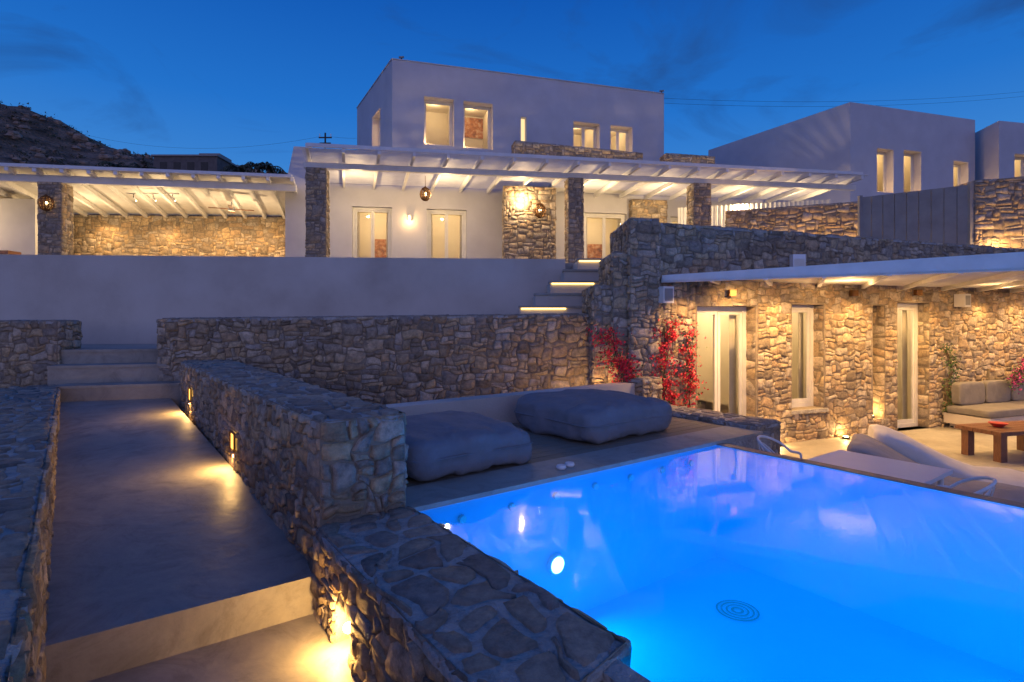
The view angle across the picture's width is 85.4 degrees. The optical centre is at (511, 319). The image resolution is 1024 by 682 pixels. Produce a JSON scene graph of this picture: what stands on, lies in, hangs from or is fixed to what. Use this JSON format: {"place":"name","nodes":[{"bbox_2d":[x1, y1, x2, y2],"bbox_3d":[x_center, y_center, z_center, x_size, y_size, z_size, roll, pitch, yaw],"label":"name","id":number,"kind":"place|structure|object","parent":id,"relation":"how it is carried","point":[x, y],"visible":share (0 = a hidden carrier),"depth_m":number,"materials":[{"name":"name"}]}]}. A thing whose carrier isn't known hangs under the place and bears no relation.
{"place":"outdoors","nodes":[
{"label":"outdoors","id":0,"kind":"place"},
{"bbox_2d":[81,344,156,347],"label":"walkway","id":1,"kind":"structure","parent":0,"point":[113,345],"depth_m":9.71,"materials":[{"name":"grey concrete"}]},
{"bbox_2d":[0,254,564,343],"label":"terrace wall","id":2,"kind":"structure","parent":1,"relation":"on","point":[114,299],"depth_m":10.53,"materials":[{"name":"paint"}]},
{"bbox_2d":[0,104,341,216],"bbox_3d":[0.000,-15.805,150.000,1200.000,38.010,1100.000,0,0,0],"label":"ground","id":3,"kind":"structure","parent":0,"point":[45,140],"depth_m":76.30,"materials":[{"name":"stone"}]},
{"bbox_2d":[0,384,60,681],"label":"stone wall","id":4,"kind":"structure","parent":3,"relation":"on","point":[29,424],"depth_m":2.40,"materials":[{"name":"grey stone"}]},
{"bbox_2d":[0,320,82,387],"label":"stone wall","id":5,"kind":"structure","parent":3,"relation":"on","point":[30,351],"depth_m":8.18,"materials":[{"name":"grey stone"}]},
{"bbox_2d":[95,161,131,167],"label":"shrub","id":6,"kind":"object","parent":3,"relation":"on","point":[115,165],"visible":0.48,"depth_m":65.38,"materials":[{"name":"green plant"}]},
{"bbox_2d":[0,101,282,216],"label":"hillside scrub","id":7,"kind":"object","parent":3,"relation":"on","point":[61,161],"visible":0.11,"depth_m":76.41,"materials":[{"name":"green plant"}]},
{"bbox_2d":[126,163,156,168],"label":"shrub","id":8,"kind":"object","parent":3,"relation":"on","point":[138,166],"visible":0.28,"depth_m":67.18,"materials":[{"name":"green plant"}]},
{"bbox_2d":[151,153,238,171],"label":"stone house","id":9,"kind":"structure","parent":3,"relation":"on","point":[208,162],"depth_m":69.00,"materials":[{"name":"stone"}]},
{"bbox_2d":[160,162,166,168],"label":"window","id":10,"kind":"structure","parent":9,"relation":"in","point":[163,165],"depth_m":68.98,"materials":[{"name":"glass"}]},
{"bbox_2d":[173,162,180,169],"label":"window","id":11,"kind":"structure","parent":9,"relation":"in","point":[176,165],"depth_m":68.98,"materials":[{"name":"glass"}]},
{"bbox_2d":[187,162,193,169],"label":"window","id":12,"kind":"structure","parent":9,"relation":"in","point":[190,165],"depth_m":68.98,"materials":[{"name":"glass"}]},
{"bbox_2d":[201,162,207,170],"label":"window","id":13,"kind":"structure","parent":9,"relation":"in","point":[204,165],"depth_m":68.98,"materials":[{"name":"glass"}]},
{"bbox_2d":[221,164,255,172],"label":"shrub","id":14,"kind":"object","parent":3,"relation":"on","point":[235,168],"visible":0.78,"depth_m":67.66,"materials":[{"name":"green plant"}]},
{"bbox_2d":[241,161,276,173],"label":"shrub","id":15,"kind":"object","parent":3,"relation":"on","point":[250,164],"visible":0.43,"depth_m":69.57,"materials":[{"name":"green plant"}]},
{"bbox_2d":[248,161,286,173],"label":"shrub","id":16,"kind":"object","parent":3,"relation":"on","point":[269,167],"visible":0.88,"depth_m":68.65,"materials":[{"name":"green plant"}]},
{"bbox_2d":[179,359,408,573],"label":"stone wall","id":17,"kind":"structure","parent":3,"relation":"on","point":[302,458],"depth_m":3.67,"materials":[{"name":"grey stone"}]},
{"bbox_2d":[319,133,331,143],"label":"utility pole","id":18,"kind":"object","parent":3,"relation":"on","point":[325,137],"visible":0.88,"depth_m":59.94,"materials":[{"name":"wood"}]},
{"bbox_2d":[52,125,315,147],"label":"power line","id":19,"kind":"object","parent":18,"relation":"attached to","point":[173,147],"visible":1,"depth_m":65.67,"materials":[{"name":"metal"}]},
{"bbox_2d":[156,313,589,404],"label":"stone wall","id":20,"kind":"structure","parent":3,"relation":"on","point":[387,359],"depth_m":8.43,"materials":[{"name":"grey stone"}]},
{"bbox_2d":[44,398,314,681],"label":"path","id":21,"kind":"structure","parent":0,"point":[169,539],"depth_m":3.50,"materials":[{"name":"grey concrete"}]},
{"bbox_2d":[47,347,180,406],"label":"steps","id":22,"kind":"structure","parent":21,"relation":"on","point":[94,374],"depth_m":8.05,"materials":[{"name":"grey concrete"}]},
{"bbox_2d":[87,614,360,681],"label":"path landing","id":23,"kind":"object","parent":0,"point":[302,649],"depth_m":2.79,"materials":[{"name":"grey concrete"}]},
{"bbox_2d":[310,506,631,681],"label":"stone wall","id":24,"kind":"structure","parent":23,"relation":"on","point":[406,594],"depth_m":2.41,"materials":[{"name":"grey stone"}]},
{"bbox_2d":[0,0,1023,172],"label":"sky","id":25,"kind":"structure","parent":0,"point":[187,76],"materials":[{"name":"blue"}]},
{"bbox_2d":[518,258,601,313],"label":"staircase","id":26,"kind":"structure","parent":0,"point":[563,294],"depth_m":9.87,"materials":[{"name":"paint"}]},
{"bbox_2d":[565,263,573,268],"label":"terrace","id":27,"kind":"structure","parent":0,"point":[568,265],"depth_m":11.30,"materials":[{"name":"grey concrete"}]},
{"bbox_2d":[0,163,296,256],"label":"pavilion","id":28,"kind":"structure","parent":27,"relation":"on","point":[135,198],"depth_m":17.66,"materials":[{"name":"stone"}]},
{"bbox_2d":[38,194,53,210],"bbox_3d":[-12.600,-3.163,15.000,0.352,0.458,0.352,0,0,0],"label":"lantern","id":29,"kind":"object","parent":28,"relation":"attached to","point":[45,198],"visible":1,"depth_m":14.93,"materials":[{"name":"gold metal"}]},
{"bbox_2d":[285,56,771,258],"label":"house","id":30,"kind":"structure","parent":27,"relation":"on","point":[403,103],"depth_m":18.71,"materials":[{"name":"white paint"}]},
{"bbox_2d":[353,207,391,257],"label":"door","id":31,"kind":"structure","parent":30,"relation":"in","point":[372,227],"depth_m":19.92,"materials":[{"name":"white glass"}]},
{"bbox_2d":[424,100,451,145],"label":"window","id":32,"kind":"structure","parent":30,"relation":"in","point":[437,115],"depth_m":20.33,"materials":[{"name":"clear glass"}]},
{"bbox_2d":[427,210,465,257],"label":"door","id":33,"kind":"structure","parent":30,"relation":"in","point":[446,229],"depth_m":20.35,"materials":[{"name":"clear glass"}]},
{"bbox_2d":[463,104,490,149],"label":"window","id":34,"kind":"structure","parent":30,"relation":"in","point":[476,119],"depth_m":20.68,"materials":[{"name":"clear glass"}]},
{"bbox_2d":[521,119,524,140],"bbox_3d":[0.348,-6.475,19.434,0.192,1.110,0.056,0,0,0],"label":"window","id":35,"kind":"structure","parent":30,"relation":"in","point":[522,120],"depth_m":19.45,"materials":[{"name":"yellow glass"}]},
{"bbox_2d":[574,125,595,147],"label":"window","id":36,"kind":"structure","parent":30,"relation":"in","point":[584,136],"depth_m":21.10,"materials":[{"name":"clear glass"}]},
{"bbox_2d":[584,213,624,258],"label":"door","id":37,"kind":"structure","parent":30,"relation":"in","point":[598,228],"depth_m":21.30,"materials":[{"name":"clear glass"}]},
{"bbox_2d":[611,128,627,150],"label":"window","id":38,"kind":"structure","parent":30,"relation":"in","point":[619,138],"depth_m":21.28,"materials":[{"name":"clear glass"}]},
{"bbox_2d":[671,217,677,223],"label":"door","id":39,"kind":"structure","parent":30,"relation":"in","point":[673,220],"depth_m":19.54,"materials":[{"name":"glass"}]},
{"bbox_2d":[301,143,868,262],"bbox_3d":[2.216,-2.728,16.745,16.485,3.215,3.920,0,0,-9],"label":"pergola","id":40,"kind":"object","parent":27,"relation":"on","point":[699,186],"visible":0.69,"depth_m":15.70,"materials":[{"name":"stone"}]},
{"bbox_2d":[420,176,430,200],"bbox_3d":[-2.500,-3.784,16.000,0.332,0.733,0.332,0,0,0],"label":"lantern","id":41,"kind":"object","parent":40,"relation":"hanging from","point":[425,191],"visible":1,"depth_m":15.94,"materials":[{"name":"gold metal"}]},
{"bbox_2d":[534,202,545,217],"bbox_3d":[0.850,-3.313,16.780,0.372,0.483,0.372,0,0,0],"label":"lantern","id":42,"kind":"object","parent":40,"relation":"attached to","point":[540,205],"visible":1,"depth_m":16.70,"materials":[{"name":"gold metal"}]},
{"bbox_2d":[678,199,830,226],"bbox_3d":[7.750,-2.450,17.950,4.567,2.600,0.075,0,0,17],"label":"reed screen","id":43,"kind":"object","parent":27,"relation":"on","point":[718,216],"visible":0.27,"depth_m":18.11,"materials":[{"name":"white wood"}]},
{"bbox_2d":[725,201,857,236],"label":"stone wall","id":44,"kind":"structure","parent":27,"relation":"on","point":[840,218],"depth_m":15.61,"materials":[{"name":"brown stone"}]},
{"bbox_2d":[708,102,974,202],"bbox_3d":[13.650,-4.425,23.750,7.596,6.850,6.350,0,0,-17],"label":"guest villa","id":45,"kind":"object","parent":27,"relation":"on","point":[887,150],"visible":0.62,"depth_m":21.06,"materials":[{"name":"white paint"}]},
{"bbox_2d":[877,151,885,191],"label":"window","id":46,"kind":"structure","parent":45,"relation":"in","point":[881,156],"depth_m":21.18,"materials":[{"name":"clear glass"}]},
{"bbox_2d":[904,153,912,191],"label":"window","id":47,"kind":"structure","parent":45,"relation":"in","point":[908,158],"depth_m":21.57,"materials":[{"name":"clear glass"}]},
{"bbox_2d":[953,164,959,186],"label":"window","id":48,"kind":"structure","parent":45,"relation":"in","point":[956,167],"depth_m":22.23,"materials":[{"name":"clear glass"}]},
{"bbox_2d":[858,182,973,244],"bbox_3d":[9.432,-2.105,13.059,2.213,1.910,0.136,0,0,38],"label":"fence","id":49,"kind":"object","parent":27,"relation":"on","point":[942,215],"visible":0.57,"depth_m":12.93,"materials":[{"name":"grey wood"}]},
{"bbox_2d":[958,176,1023,248],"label":"stone wall","id":50,"kind":"structure","parent":27,"relation":"on","point":[998,207],"depth_m":12.29,"materials":[{"name":"beige stone"}]},
{"bbox_2d":[975,121,1023,179],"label":"guest villa","id":51,"kind":"object","parent":27,"relation":"on","point":[999,149],"visible":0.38,"depth_m":21.13,"materials":[{"name":"white paint"}]},
{"bbox_2d":[1015,157,1022,176],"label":"window","id":52,"kind":"structure","parent":51,"relation":"in","point":[1018,160],"depth_m":21.77,"materials":[{"name":"clear glass"}]},
{"bbox_2d":[667,92,1014,101],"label":"power line","id":53,"kind":"object","parent":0,"point":[836,101],"visible":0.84,"depth_m":51.48,"materials":[{"name":"metal"}]},
{"bbox_2d":[669,96,1021,106],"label":"power line","id":54,"kind":"object","parent":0,"point":[825,106],"visible":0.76,"depth_m":50.55,"materials":[{"name":"metal"}]},
{"bbox_2d":[780,426,1023,471],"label":"terrace","id":55,"kind":"structure","parent":0,"point":[946,440],"depth_m":8.75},
{"bbox_2d":[405,416,769,510],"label":"deck","id":56,"kind":"structure","parent":55,"relation":"on","point":[676,436],"depth_m":4.89,"materials":[{"name":"grey concrete"}]},
{"bbox_2d":[405,410,532,480],"bbox_3d":[-0.574,1.043,4.805,1.204,0.413,1.108,0,0,-36],"label":"floor cushion","id":57,"kind":"object","parent":56,"relation":"on","point":[445,443],"visible":0.71,"depth_m":4.39,"materials":[{"name":"grey fabric"}]},
{"bbox_2d":[385,382,634,422],"bbox_3d":[-0.193,1.400,6.578,4.620,1.000,0.230,0,0,-36],"label":"bench back","id":58,"kind":"object","parent":56,"relation":"on","point":[501,407],"visible":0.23,"depth_m":6.41,"materials":[{"name":"paint"}]},
{"bbox_2d":[556,464,565,469],"bbox_3d":[0.401,1.199,4.518,0.083,0.030,0.084,0,0,0],"label":"candle holder","id":59,"kind":"object","parent":56,"relation":"on","point":[560,466],"visible":1,"depth_m":4.49,"materials":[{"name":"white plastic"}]},
{"bbox_2d":[565,461,574,466],"bbox_3d":[0.478,1.199,4.599,0.083,0.030,0.084,0,0,0],"label":"candle holder","id":60,"kind":"object","parent":56,"relation":"on","point":[569,464],"visible":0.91,"depth_m":4.57,"materials":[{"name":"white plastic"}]},
{"bbox_2d":[514,389,671,443],"bbox_3d":[0.893,1.025,6.195,1.392,0.477,1.292,0,0,-38],"label":"floor cushion","id":61,"kind":"object","parent":56,"relation":"on","point":[595,416],"visible":1,"depth_m":5.75,"materials":[{"name":"grey fabric"}]},
{"bbox_2d":[582,217,660,384],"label":"stone wall","id":62,"kind":"structure","parent":55,"relation":"on","point":[622,297],"depth_m":8.05,"materials":[{"name":"grey stone"}]},
{"bbox_2d":[586,325,645,382],"bbox_3d":[1.502,0.627,7.934,0.937,1.185,0.265,0,0,0],"label":"bougainvillea","id":63,"kind":"object","parent":62,"relation":"attached to","point":[622,363],"visible":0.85,"depth_m":7.94,"materials":[{"name":"red plant"}]},
{"bbox_2d":[622,376,780,453],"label":"stone wall","id":64,"kind":"structure","parent":55,"relation":"on","point":[645,386],"depth_m":6.71,"materials":[{"name":"grey stone"}]},
{"bbox_2d":[419,443,1023,681],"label":"swimming pool","id":65,"kind":"structure","parent":55,"relation":"in","point":[722,562],"depth_m":4.32,"materials":[{"name":"liquid"}]},
{"bbox_2d":[756,435,801,458],"bbox_3d":[2.779,1.614,5.726,0.466,0.774,0.526,0,0,37],"label":"pool handrail","id":66,"kind":"object","parent":55,"relation":"on","point":[761,445],"visible":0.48,"depth_m":5.88,"materials":[{"name":"silver metal"}]},
{"bbox_2d":[621,223,1023,445],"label":"guest house","id":67,"kind":"structure","parent":55,"relation":"on","point":[800,362],"depth_m":9.48,"materials":[{"name":"stone"}]},
{"bbox_2d":[658,286,673,302],"bbox_3d":[2.223,-0.360,8.081,0.220,0.240,0.204,0,0,-20],"label":"wall speaker","id":68,"kind":"object","parent":67,"relation":"attached to","point":[666,294],"depth_m":7.99,"materials":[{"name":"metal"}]},
{"bbox_2d":[649,316,685,405],"bbox_3d":[2.251,0.834,8.091,0.768,1.804,0.245,0,0,-21],"label":"bougainvillea","id":69,"kind":"object","parent":67,"relation":"attached to","point":[665,362],"visible":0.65,"depth_m":8.10,"materials":[{"name":"red plant"}]},
{"bbox_2d":[675,321,708,407],"bbox_3d":[2.654,0.762,8.241,0.529,1.502,0.257,0,0,-7],"label":"bougainvillea","id":70,"kind":"object","parent":67,"relation":"attached to","point":[690,374],"visible":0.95,"depth_m":8.23,"materials":[{"name":"red plant"}]},
{"bbox_2d":[697,306,745,415],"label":"door","id":71,"kind":"structure","parent":67,"relation":"in","point":[716,312],"depth_m":8.98,"materials":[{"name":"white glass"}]},
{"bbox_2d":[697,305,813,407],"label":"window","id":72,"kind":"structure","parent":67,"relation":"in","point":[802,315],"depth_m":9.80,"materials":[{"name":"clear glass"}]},
{"bbox_2d":[661,252,1023,292],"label":"canopy","id":73,"kind":"object","parent":67,"relation":"attached to","point":[983,272],"visible":1,"depth_m":7.30,"materials":[{"name":"white wood"}]},
{"bbox_2d":[789,254,805,266],"bbox_3d":[4.608,-0.885,8.951,0.200,0.330,0.124,0,0,0],"label":"flood lamp","id":74,"kind":"object","parent":73,"relation":"on","point":[795,260],"visible":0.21,"depth_m":8.89,"materials":[{"name":"white plastic"}]},
{"bbox_2d":[897,303,917,427],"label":"door","id":75,"kind":"structure","parent":67,"relation":"in","point":[907,313],"depth_m":10.55,"materials":[{"name":"white glass"}]},
{"bbox_2d":[939,343,961,423],"bbox_3d":[8.149,1.216,10.301,0.582,1.570,0.225,0,0,-23],"label":"creeper","id":76,"kind":"object","parent":67,"relation":"attached to","point":[950,365],"visible":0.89,"depth_m":10.29,"materials":[{"name":"green plant"}]},
{"bbox_2d":[954,294,970,306],"bbox_3d":[8.442,-0.360,10.406,0.220,0.240,0.204,0,0,-21],"label":"wall speaker","id":77,"kind":"object","parent":67,"relation":"attached to","point":[962,300],"depth_m":10.33,"materials":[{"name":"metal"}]},
{"bbox_2d":[807,450,952,484],"bbox_3d":[3.327,1.665,5.075,0.750,0.670,0.940,0,0,-36],"label":"lounger","id":78,"kind":"object","parent":55,"relation":"on","point":[921,473],"visible":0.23,"depth_m":5.02,"materials":[{"name":"white fabric"}]},
{"bbox_2d":[847,433,1023,494],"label":"lounger","id":79,"kind":"object","parent":55,"relation":"on","point":[863,444],"visible":0.32,"depth_m":6.06,"materials":[{"name":"beige fabric"}]},
{"bbox_2d":[868,424,1023,486],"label":"lounger","id":80,"kind":"object","parent":55,"relation":"on","point":[909,447],"visible":0.64,"depth_m":6.41,"materials":[{"name":"white fabric"}]},
{"bbox_2d":[936,476,996,496],"bbox_3d":[3.543,1.614,4.405,0.466,0.774,0.526,0,0,38],"label":"pool handrail","id":81,"kind":"object","parent":55,"relation":"on","point":[989,488],"visible":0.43,"depth_m":4.34,"materials":[{"name":"silver metal"}]},
{"bbox_2d":[944,379,1023,428],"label":"outdoor sofa","id":82,"kind":"object","parent":55,"relation":"on","point":[984,401],"visible":0.95,"depth_m":10.16,"materials":[{"name":"fabric"}]},
{"bbox_2d":[955,420,1023,462],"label":"coffee table","id":83,"kind":"object","parent":55,"relation":"on","point":[1011,428],"visible":0.97,"depth_m":8.05,"materials":[{"name":"brown wood"}]},
{"bbox_2d":[988,421,1008,426],"bbox_3d":[7.100,1.534,8.100,0.236,0.060,0.240,0,0,0],"label":"bowl","id":84,"kind":"object","parent":83,"relation":"on","point":[997,424],"visible":1,"depth_m":8.05,"materials":[{"name":"red ceramic"}]},
{"bbox_2d":[986,367,1023,379],"bbox_3d":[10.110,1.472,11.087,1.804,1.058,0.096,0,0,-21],"label":"stone planter","id":85,"kind":"object","parent":55,"relation":"on","point":[997,373],"visible":0.13,"depth_m":10.85,"materials":[{"name":"beige stone"}]},
{"bbox_2d":[987,487,1023,502],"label":"lounger","id":86,"kind":"object","parent":55,"relation":"on","point":[1012,494],"visible":0.2,"depth_m":5.32,"materials":[{"name":"beige fabric"}]},
{"bbox_2d":[1006,356,1023,393],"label":"bougainvillea","id":87,"kind":"object","parent":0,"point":[1016,376],"visible":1,"depth_m":10.42,"materials":[{"name":"pink plant"}]}
]}

